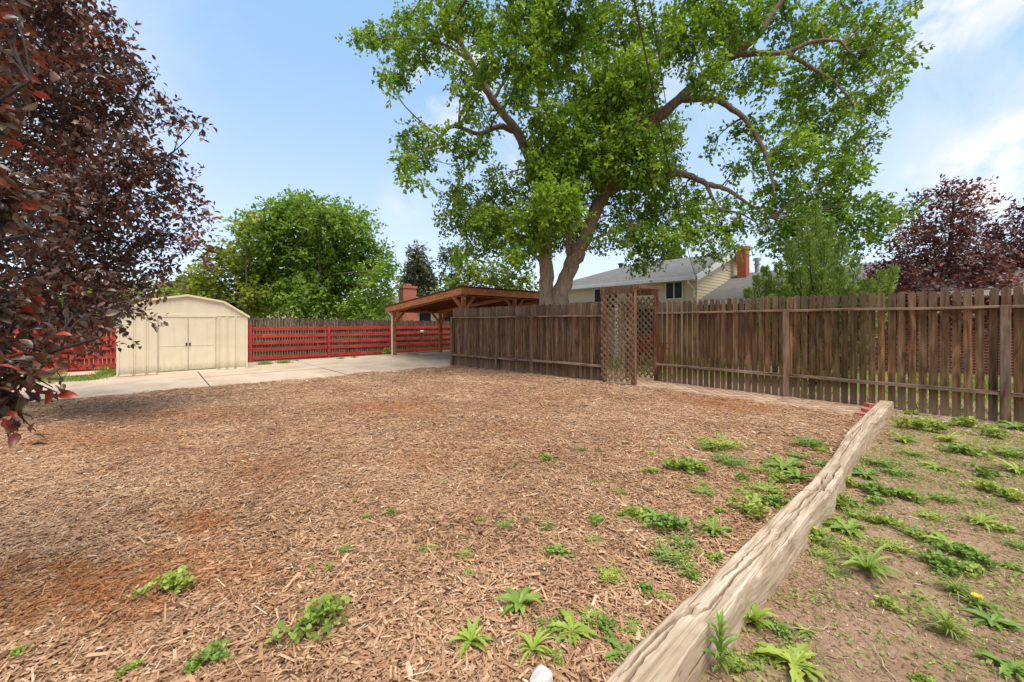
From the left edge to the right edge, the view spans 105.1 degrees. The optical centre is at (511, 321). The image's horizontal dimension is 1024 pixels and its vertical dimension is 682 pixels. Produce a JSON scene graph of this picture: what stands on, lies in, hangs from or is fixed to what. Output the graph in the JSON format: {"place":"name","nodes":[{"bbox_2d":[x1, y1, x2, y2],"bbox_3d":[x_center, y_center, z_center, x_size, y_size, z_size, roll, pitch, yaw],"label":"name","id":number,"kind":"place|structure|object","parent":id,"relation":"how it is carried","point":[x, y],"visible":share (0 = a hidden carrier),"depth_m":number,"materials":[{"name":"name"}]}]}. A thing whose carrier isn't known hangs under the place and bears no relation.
{"place":"outdoors","nodes":[
{"label":"outdoors","id":0,"kind":"place"},
{"bbox_2d":[22,360,292,382],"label":"grass","id":1,"kind":"structure","parent":0,"point":[106,372],"depth_m":10.59,"materials":[{"name":"green plant"}]},
{"bbox_2d":[2,351,456,401],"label":"concrete driveway","id":2,"kind":"structure","parent":0,"point":[115,385],"depth_m":11.25,"materials":[{"name":"beige concrete"}]},
{"bbox_2d":[116,294,249,376],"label":"garden shed","id":3,"kind":"structure","parent":2,"relation":"on","point":[204,333],"depth_m":11.68,"materials":[{"name":"paint"}]},
{"bbox_2d":[158,317,187,371],"bbox_3d":[-9.926,0.644,11.496,0.654,1.572,0.032,0,0,-42],"label":"door","id":4,"kind":"structure","parent":3,"relation":"in","point":[173,338],"depth_m":11.50,"materials":[{"name":"paint"}]},
{"bbox_2d":[188,317,215,369],"bbox_3d":[-9.435,0.644,11.939,0.654,1.572,0.032,0,0,-42],"label":"door","id":5,"kind":"structure","parent":3,"relation":"in","point":[201,330],"depth_m":11.93,"materials":[{"name":"paint"}]},
{"bbox_2d":[385,285,538,355],"bbox_3d":[-1.765,0.144,17.422,5.760,2.779,6.120,0,0,-42],"label":"carport","id":6,"kind":"object","parent":2,"relation":"on","point":[446,302],"visible":0.6,"depth_m":16.10,"materials":[{"name":"brown wood"}]},
{"bbox_2d":[0,0,1023,301],"label":"sky","id":7,"kind":"structure","parent":0,"point":[287,102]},
{"bbox_2d":[17,323,1023,681],"bbox_3d":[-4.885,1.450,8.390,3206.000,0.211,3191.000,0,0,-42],"label":"ground","id":8,"kind":"structure","parent":0,"point":[927,643],"depth_m":2.02,"materials":[{"name":"soil"}]},
{"bbox_2d":[1,326,115,372],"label":"rail fence","id":9,"kind":"object","parent":8,"relation":"on","point":[110,356],"visible":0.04,"depth_m":12.40,"materials":[{"name":"red paint"}]},
{"bbox_2d":[55,207,277,320],"bbox_3d":[-17.813,-2.428,20.842,10.858,7.910,5.455,0,0,0],"label":"locust tree","id":10,"kind":"object","parent":8,"relation":"on","point":[200,285],"visible":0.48,"depth_m":20.83,"materials":[{"name":"green plant"}]},
{"bbox_2d":[227,184,405,332],"bbox_3d":[-12.077,-3.597,23.416,12.275,10.305,7.393,0,0,0],"label":"maple tree","id":11,"kind":"object","parent":8,"relation":"on","point":[314,273],"visible":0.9,"depth_m":22.10,"materials":[{"name":"green plant"}]},
{"bbox_2d":[248,317,449,361],"bbox_3d":[-4.767,0.687,20.098,15.275,1.767,0.107,0,0,-42],"label":"rail fence","id":12,"kind":"object","parent":8,"relation":"on","point":[310,341],"visible":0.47,"depth_m":17.37,"materials":[{"name":"red paint"}]},
{"bbox_2d":[375,284,452,342],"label":"neighbour house","id":13,"kind":"structure","parent":8,"relation":"on","point":[408,292],"depth_m":26.19,"materials":[{"name":"red brick"}]},
{"bbox_2d":[396,240,442,296],"bbox_3d":[-9.101,-3.175,38.027,5.181,9.468,4.683,0,0,0],"label":"spruce tree","id":14,"kind":"object","parent":8,"relation":"on","point":[418,270],"visible":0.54,"depth_m":37.29,"materials":[{"name":"green plant"}]},
{"bbox_2d":[0,365,861,681],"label":"mulch bed","id":15,"kind":"object","parent":8,"relation":"on","point":[412,509],"visible":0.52,"depth_m":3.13,"materials":[{"name":"brown wood"}]},
{"bbox_2d":[0,0,126,447],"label":"bronze leaf tree","id":16,"kind":"object","parent":15,"relation":"on","point":[16,365],"visible":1,"depth_m":1.75,"materials":[{"name":"purple plant"}]},
{"bbox_2d":[0,0,226,369],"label":"purple leaf tree","id":17,"kind":"object","parent":15,"relation":"on","point":[66,159],"visible":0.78,"depth_m":5.38,"materials":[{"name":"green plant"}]},
{"bbox_2d":[109,658,144,679],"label":"mallow weed","id":18,"kind":"object","parent":15,"relation":"on","point":[122,671],"visible":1,"depth_m":1.52,"materials":[{"name":"green plant"}]},
{"bbox_2d":[132,565,195,598],"bbox_3d":[-1.717,1.305,1.978,0.221,0.088,0.264,0,0,21],"label":"mallow weed","id":19,"kind":"object","parent":15,"relation":"on","point":[170,578],"visible":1,"depth_m":1.97,"materials":[{"name":"green plant"}]},
{"bbox_2d":[181,638,232,673],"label":"mallow weed","id":20,"kind":"object","parent":15,"relation":"on","point":[215,653],"visible":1,"depth_m":1.58,"materials":[{"name":"green plant"}]},
{"bbox_2d":[265,592,350,643],"bbox_3d":[-0.858,1.303,1.730,0.214,0.106,0.356,0,0,35],"label":"mallow weed","id":21,"kind":"object","parent":15,"relation":"on","point":[315,614],"visible":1,"depth_m":1.72,"materials":[{"name":"green plant"}]},
{"bbox_2d":[447,614,493,659],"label":"dandelion plant","id":22,"kind":"object","parent":15,"relation":"on","point":[470,636],"visible":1,"depth_m":1.65,"materials":[{"name":"green plant"}]},
{"bbox_2d":[495,587,542,615],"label":"dandelion plant","id":23,"kind":"object","parent":15,"relation":"on","point":[524,596],"visible":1,"depth_m":1.85,"materials":[{"name":"green plant"}]},
{"bbox_2d":[513,627,556,667],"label":"dandelion plant","id":24,"kind":"object","parent":15,"relation":"on","point":[534,644],"visible":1,"depth_m":1.61,"materials":[{"name":"green plant"}]},
{"bbox_2d":[529,665,552,681],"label":"white stone","id":25,"kind":"object","parent":15,"relation":"on","point":[541,673],"visible":1,"depth_m":1.45,"materials":[{"name":"stone"}]},
{"bbox_2d":[530,609,569,646],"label":"feathery weed","id":26,"kind":"object","parent":15,"relation":"on","point":[547,622],"visible":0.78,"depth_m":1.75,"materials":[{"name":"green plant"}]},
{"bbox_2d":[545,647,565,666],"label":"mallow weed","id":27,"kind":"object","parent":15,"relation":"on","point":[557,658],"visible":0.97,"depth_m":1.57,"materials":[{"name":"green plant"}]},
{"bbox_2d":[541,543,574,560],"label":"mallow weed","id":28,"kind":"object","parent":15,"relation":"on","point":[558,550],"visible":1,"depth_m":2.27,"materials":[{"name":"green plant"}]},
{"bbox_2d":[546,609,600,646],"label":"dandelion plant","id":29,"kind":"object","parent":15,"relation":"on","point":[578,628],"visible":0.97,"depth_m":1.70,"materials":[{"name":"green plant"}]},
{"bbox_2d":[573,603,608,634],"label":"feathery weed","id":30,"kind":"object","parent":15,"relation":"on","point":[586,614],"visible":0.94,"depth_m":1.80,"materials":[{"name":"green plant"}]},
{"bbox_2d":[586,614,618,636],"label":"mallow weed","id":31,"kind":"object","parent":15,"relation":"on","point":[603,620],"visible":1,"depth_m":1.73,"materials":[{"name":"green plant"}]},
{"bbox_2d":[592,560,626,585],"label":"feathery weed","id":32,"kind":"object","parent":15,"relation":"on","point":[611,575],"visible":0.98,"depth_m":2.07,"materials":[{"name":"green plant"}]},
{"bbox_2d":[602,634,635,663],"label":"dandelion plant","id":33,"kind":"object","parent":15,"relation":"on","point":[612,654],"visible":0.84,"depth_m":1.60,"materials":[{"name":"green plant"}]},
{"bbox_2d":[614,504,649,527],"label":"mallow weed","id":34,"kind":"object","parent":15,"relation":"on","point":[628,511],"visible":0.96,"depth_m":2.69,"materials":[{"name":"green plant"}]},
{"bbox_2d":[613,612,650,636],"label":"feathery weed","id":35,"kind":"object","parent":15,"relation":"on","point":[633,622],"visible":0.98,"depth_m":1.74,"materials":[{"name":"green plant"}]},
{"bbox_2d":[638,535,705,570],"bbox_3d":[0.896,1.319,2.210,0.307,0.065,0.332,0,0,-34],"label":"feathery weed","id":36,"kind":"object","parent":15,"relation":"on","point":[663,551],"visible":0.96,"depth_m":2.23,"materials":[{"name":"green plant"}]},
{"bbox_2d":[643,512,707,533],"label":"mallow weed","id":37,"kind":"object","parent":15,"relation":"on","point":[670,519],"visible":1,"depth_m":2.50,"materials":[{"name":"green plant"}]},
{"bbox_2d":[657,529,706,556],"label":"feathery weed","id":38,"kind":"object","parent":15,"relation":"on","point":[688,542],"visible":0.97,"depth_m":2.35,"materials":[{"name":"green plant"}]},
{"bbox_2d":[662,456,710,473],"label":"mallow weed","id":39,"kind":"object","parent":15,"relation":"on","point":[698,466],"visible":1,"depth_m":3.54,"materials":[{"name":"green plant"}]},
{"bbox_2d":[698,515,734,538],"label":"dandelion plant","id":40,"kind":"object","parent":15,"relation":"on","point":[711,526],"visible":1,"depth_m":2.49,"materials":[{"name":"green plant"}]},
{"bbox_2d":[694,432,753,450],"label":"feathery weed","id":41,"kind":"object","parent":15,"relation":"on","point":[720,443],"visible":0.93,"depth_m":4.25,"materials":[{"name":"green plant"}]},
{"bbox_2d":[702,450,757,469],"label":"feathery weed","id":42,"kind":"object","parent":15,"relation":"on","point":[728,460],"visible":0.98,"depth_m":3.78,"materials":[{"name":"green plant"}]},
{"bbox_2d":[726,492,770,520],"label":"mallow weed","id":43,"kind":"object","parent":15,"relation":"on","point":[753,505],"visible":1,"depth_m":2.75,"materials":[{"name":"green plant"}]},
{"bbox_2d":[740,479,791,499],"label":"feathery weed","id":44,"kind":"object","parent":15,"relation":"on","point":[762,486],"visible":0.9,"depth_m":3.15,"materials":[{"name":"green plant"}]},
{"bbox_2d":[759,455,806,473],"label":"dandelion plant","id":45,"kind":"object","parent":15,"relation":"on","point":[790,464],"visible":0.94,"depth_m":3.63,"materials":[{"name":"green plant"}]},
{"bbox_2d":[780,468,815,481],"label":"dandelion plant","id":46,"kind":"object","parent":15,"relation":"on","point":[798,476],"visible":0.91,"depth_m":3.32,"materials":[{"name":"green plant"}]},
{"bbox_2d":[783,433,838,452],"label":"feathery weed","id":47,"kind":"object","parent":15,"relation":"on","point":[811,442],"visible":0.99,"depth_m":4.33,"materials":[{"name":"green plant"}]},
{"bbox_2d":[429,240,476,285],"bbox_3d":[-5.048,-2.605,33.073,4.500,8.266,4.266,0,0,0],"label":"olive tree","id":48,"kind":"object","parent":8,"relation":"on","point":[442,254],"visible":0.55,"depth_m":32.76,"materials":[{"name":"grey plant"}]},
{"bbox_2d":[430,256,538,291],"bbox_3d":[-0.233,-1.766,29.211,11.824,6.602,3.715,0,0,0],"label":"ash tree","id":49,"kind":"object","parent":8,"relation":"on","point":[492,280],"visible":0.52,"depth_m":28.66,"materials":[{"name":"green plant"}]},
{"bbox_2d":[450,302,600,380],"bbox_3d":[0.009,0.582,11.360,0.125,2.146,6.308,0,0,-42],"label":"picket fence","id":50,"kind":"object","parent":8,"relation":"on","point":[550,339],"visible":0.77,"depth_m":10.72,"materials":[{"name":"brown wood"}]},
{"bbox_2d":[600,284,660,385],"bbox_3d":[2.733,0.330,9.040,1.122,2.280,0.890,0,0,-42],"label":"garden arbor","id":51,"kind":"object","parent":8,"relation":"on","point":[633,292],"visible":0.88,"depth_m":8.86,"materials":[{"name":"brown wood"}]},
{"bbox_2d":[334,0,936,313],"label":"shade tree","id":52,"kind":"object","parent":8,"relation":"on","point":[623,125],"visible":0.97,"depth_m":10.50,"materials":[{"name":"green plant"}]},
{"bbox_2d":[703,608,743,674],"bbox_3d":[0.811,1.242,1.519,0.158,0.235,0.129,0,0,-30],"label":"lettuce weed","id":53,"kind":"object","parent":8,"relation":"on","point":[721,650],"visible":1,"depth_m":1.52,"materials":[{"name":"green plant"}]},
{"bbox_2d":[593,376,870,414],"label":"brick path","id":54,"kind":"structure","parent":8,"relation":"on","point":[836,407],"depth_m":7.13,"materials":[{"name":"ceramic"}]},
{"bbox_2d":[724,649,761,674],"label":"mallow weed","id":55,"kind":"object","parent":8,"relation":"on","point":[739,659],"visible":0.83,"depth_m":1.53,"materials":[{"name":"green plant"}]},
{"bbox_2d":[605,400,893,681],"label":"timber beam","id":56,"kind":"structure","parent":8,"relation":"on","point":[754,569],"depth_m":1.87,"materials":[{"name":"brown wood"}]},
{"bbox_2d":[743,603,778,631],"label":"dandelion plant","id":57,"kind":"object","parent":8,"relation":"on","point":[755,614],"visible":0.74,"depth_m":1.78,"materials":[{"name":"green plant"}]},
{"bbox_2d":[746,643,781,669],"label":"mallow weed","id":58,"kind":"object","parent":8,"relation":"on","point":[756,655],"visible":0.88,"depth_m":1.58,"materials":[{"name":"green plant"}]},
{"bbox_2d":[766,616,796,644],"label":"mallow weed","id":59,"kind":"object","parent":8,"relation":"on","point":[781,627],"visible":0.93,"depth_m":1.73,"materials":[{"name":"green plant"}]},
{"bbox_2d":[553,246,1023,375],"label":"house","id":60,"kind":"structure","parent":8,"relation":"on","point":[676,280],"depth_m":15.92,"materials":[{"name":"beige"}]},
{"bbox_2d":[637,308,653,355],"bbox_3d":[5.707,0.420,16.815,0.035,2.000,0.900,0,0,-42],"label":"door","id":61,"kind":"structure","parent":60,"relation":"in","point":[639,310],"depth_m":16.78,"materials":[{"name":"wood"}]},
{"bbox_2d":[633,0,694,273],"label":"cable","id":62,"kind":"object","parent":60,"relation":"attached to","point":[636,11],"visible":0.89,"depth_m":5.26,"materials":[{"name":"metal"}]},
{"bbox_2d":[649,0,695,273],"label":"cable","id":63,"kind":"object","parent":60,"relation":"attached to","point":[666,109],"visible":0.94,"depth_m":5.32,"materials":[{"name":"metal"}]},
{"bbox_2d":[665,282,682,299],"bbox_3d":[6.559,-1.305,15.867,0.048,0.790,0.750,0,0,-42],"label":"window","id":64,"kind":"structure","parent":60,"relation":"in","point":[673,291],"depth_m":15.86,"materials":[{"name":"black glass"}]},
{"bbox_2d":[751,641,834,681],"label":"dandelion plant","id":65,"kind":"object","parent":8,"relation":"on","point":[794,657],"visible":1,"depth_m":1.57,"materials":[{"name":"green plant"}]},
{"bbox_2d":[607,355,1013,417],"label":"lawn grass","id":66,"kind":"structure","parent":8,"relation":"on","point":[917,382],"depth_m":8.25,"materials":[{"name":"green plant"}]},
{"bbox_2d":[808,525,830,544],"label":"mallow weed","id":67,"kind":"object","parent":8,"relation":"on","point":[819,533],"visible":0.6,"depth_m":2.44,"materials":[{"name":"green plant"}]},
{"bbox_2d":[742,200,899,384],"bbox_3d":[7.129,-0.657,8.687,4.066,4.090,1.531,0,0,-10],"label":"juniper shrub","id":68,"kind":"object","parent":8,"relation":"on","point":[830,277],"visible":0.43,"depth_m":8.36,"materials":[{"name":"green plant"}]},
{"bbox_2d":[656,286,1023,423],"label":"picket fence","id":69,"kind":"object","parent":8,"relation":"on","point":[1000,321],"visible":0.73,"depth_m":6.40,"materials":[{"name":"brown wood"}]},
{"bbox_2d":[823,515,867,541],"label":"dandelion plant","id":70,"kind":"object","parent":8,"relation":"on","point":[852,526],"visible":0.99,"depth_m":2.57,"materials":[{"name":"green plant"}]},
{"bbox_2d":[836,493,873,510],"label":"mallow weed","id":71,"kind":"object","parent":8,"relation":"on","point":[843,500],"visible":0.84,"depth_m":2.88,"materials":[{"name":"green plant"}]},
{"bbox_2d":[835,502,883,522],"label":"feathery weed","id":72,"kind":"object","parent":8,"relation":"on","point":[857,513],"visible":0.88,"depth_m":2.77,"materials":[{"name":"green plant"}]},
{"bbox_2d":[698,408,1023,681],"bbox_3d":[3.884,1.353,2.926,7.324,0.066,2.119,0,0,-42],"label":"ground cover","id":73,"kind":"object","parent":8,"relation":"on","point":[948,665],"visible":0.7,"depth_m":2.20,"materials":[{"name":"green plant"}]},
{"bbox_2d":[824,545,905,582],"bbox_3d":[1.942,1.312,2.155,0.384,0.127,0.318,0,0,-35],"label":"dandelion plant","id":74,"kind":"object","parent":8,"relation":"on","point":[863,563],"visible":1,"depth_m":2.14,"materials":[{"name":"green plant"}]},
{"bbox_2d":[852,466,880,481],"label":"dandelion plant","id":75,"kind":"object","parent":8,"relation":"on","point":[860,470],"visible":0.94,"depth_m":3.48,"materials":[{"name":"green plant"}]},
{"bbox_2d":[849,480,902,496],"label":"mallow weed","id":76,"kind":"object","parent":8,"relation":"on","point":[872,486],"visible":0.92,"depth_m":3.10,"materials":[{"name":"green plant"}]},
{"bbox_2d":[859,455,910,469],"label":"feathery weed","id":77,"kind":"object","parent":8,"relation":"on","point":[881,462],"visible":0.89,"depth_m":3.75,"materials":[{"name":"green plant"}]},
{"bbox_2d":[867,512,904,528],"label":"mallow weed","id":78,"kind":"object","parent":8,"relation":"on","point":[893,521],"visible":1,"depth_m":2.65,"materials":[{"name":"green plant"}]},
{"bbox_2d":[868,595,907,613],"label":"mallow weed","id":79,"kind":"object","parent":8,"relation":"on","point":[886,600],"visible":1,"depth_m":1.88,"materials":[{"name":"green plant"}]},
{"bbox_2d":[863,533,926,558],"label":"feathery weed","id":80,"kind":"object","parent":8,"relation":"on","point":[897,546],"visible":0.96,"depth_m":2.35,"materials":[{"name":"green plant"}]},
{"bbox_2d":[871,460,928,481],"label":"feathery weed","id":81,"kind":"object","parent":8,"relation":"on","point":[904,472],"visible":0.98,"depth_m":3.50,"materials":[{"name":"green plant"}]},
{"bbox_2d":[881,486,929,502],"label":"mallow weed","id":82,"kind":"object","parent":8,"relation":"on","point":[908,493],"visible":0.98,"depth_m":3.00,"materials":[{"name":"green plant"}]},
{"bbox_2d":[891,522,947,548],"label":"feathery weed","id":83,"kind":"object","parent":8,"relation":"on","point":[917,532],"visible":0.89,"depth_m":2.50,"materials":[{"name":"green plant"}]},
{"bbox_2d":[891,417,950,431],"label":"mallow weed","id":84,"kind":"object","parent":8,"relation":"on","point":[921,422],"visible":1,"depth_m":4.95,"materials":[{"name":"green plant"}]},
{"bbox_2d":[907,670,937,681],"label":"mallow weed","id":85,"kind":"object","parent":8,"relation":"on","point":[919,676],"visible":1,"depth_m":1.50,"materials":[{"name":"green plant"}]},
{"bbox_2d":[908,506,952,523],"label":"feathery weed","id":86,"kind":"object","parent":8,"relation":"on","point":[936,516],"visible":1,"depth_m":2.74,"materials":[{"name":"green plant"}]},
{"bbox_2d":[854,174,1023,343],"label":"purple leaf tree","id":87,"kind":"object","parent":8,"relation":"on","point":[945,266],"visible":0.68,"depth_m":10.77,"materials":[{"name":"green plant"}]},
{"bbox_2d":[914,488,973,509],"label":"feathery weed","id":88,"kind":"object","parent":8,"relation":"on","point":[950,496],"visible":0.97,"depth_m":3.00,"materials":[{"name":"green plant"}]},
{"bbox_2d":[915,549,974,577],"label":"mallow weed","id":89,"kind":"object","parent":8,"relation":"on","point":[940,561],"visible":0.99,"depth_m":2.14,"materials":[{"name":"green plant"}]},
{"bbox_2d":[910,597,987,649],"bbox_3d":[1.926,1.312,1.724,0.242,0.119,0.236,0,0,-38],"label":"grass tuft","id":90,"kind":"object","parent":8,"relation":"on","point":[948,624],"visible":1,"depth_m":1.72,"materials":[{"name":"green plant"}]},
{"bbox_2d":[918,529,985,552],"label":"dandelion plant","id":91,"kind":"object","parent":8,"relation":"on","point":[940,535],"visible":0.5,"depth_m":2.41,"materials":[{"name":"green plant"}]},
{"bbox_2d":[930,569,991,606],"bbox_3d":[2.240,1.327,1.965,0.205,0.087,0.220,0,0,-8],"label":"grass tuft","id":92,"kind":"object","parent":8,"relation":"on","point":[955,588],"visible":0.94,"depth_m":1.98,"materials":[{"name":"green plant"}]},
{"bbox_2d":[931,540,999,567],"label":"mallow weed","id":93,"kind":"object","parent":8,"relation":"on","point":[977,556],"visible":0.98,"depth_m":2.25,"materials":[{"name":"green plant"}]},
{"bbox_2d":[933,441,997,460],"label":"mallow weed","id":94,"kind":"object","parent":8,"relation":"on","point":[966,448],"visible":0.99,"depth_m":4.04,"materials":[{"name":"green plant"}]},
{"bbox_2d":[946,415,997,427],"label":"mallow weed","id":95,"kind":"object","parent":8,"relation":"on","point":[967,421],"visible":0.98,"depth_m":5.09,"materials":[{"name":"green plant"}]},
{"bbox_2d":[957,560,988,579],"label":"mallow weed","id":96,"kind":"object","parent":8,"relation":"on","point":[977,567],"visible":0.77,"depth_m":2.12,"materials":[{"name":"green plant"}]},
{"bbox_2d":[947,585,1009,616],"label":"dandelion plant","id":97,"kind":"object","parent":8,"relation":"on","point":[980,604],"visible":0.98,"depth_m":1.87,"materials":[{"name":"green plant"}]},
{"bbox_2d":[963,512,1001,532],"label":"dandelion plant","id":98,"kind":"object","parent":8,"relation":"on","point":[982,519],"visible":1,"depth_m":2.65,"materials":[{"name":"green plant"}]},
{"bbox_2d":[957,478,1009,495],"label":"mallow weed","id":99,"kind":"object","parent":8,"relation":"on","point":[987,484],"visible":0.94,"depth_m":3.14,"materials":[{"name":"green plant"}]},
{"bbox_2d":[962,463,1014,478],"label":"mallow weed","id":100,"kind":"object","parent":8,"relation":"on","point":[986,472],"visible":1,"depth_m":3.46,"materials":[{"name":"green plant"}]},
{"bbox_2d":[972,426,1009,438],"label":"mallow weed","id":101,"kind":"object","parent":8,"relation":"on","point":[998,432],"visible":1,"depth_m":4.64,"materials":[{"name":"green plant"}]},
{"bbox_2d":[961,604,1023,630],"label":"dandelion plant","id":102,"kind":"object","parent":8,"relation":"on","point":[988,616],"visible":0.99,"depth_m":1.78,"materials":[{"name":"green plant"}]},
{"bbox_2d":[969,439,1023,459],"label":"feathery weed","id":103,"kind":"object","parent":8,"relation":"on","point":[1009,451],"visible":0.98,"depth_m":4.03,"materials":[{"name":"green plant"}]},
{"bbox_2d":[971,648,1023,681],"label":"dandelion plant","id":104,"kind":"object","parent":8,"relation":"on","point":[1008,666],"visible":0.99,"depth_m":1.54,"materials":[{"name":"green plant"}]},
{"bbox_2d":[991,484,1023,501],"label":"mallow weed","id":105,"kind":"object","parent":8,"relation":"on","point":[1014,494],"visible":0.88,"depth_m":2.99,"materials":[{"name":"green plant"}]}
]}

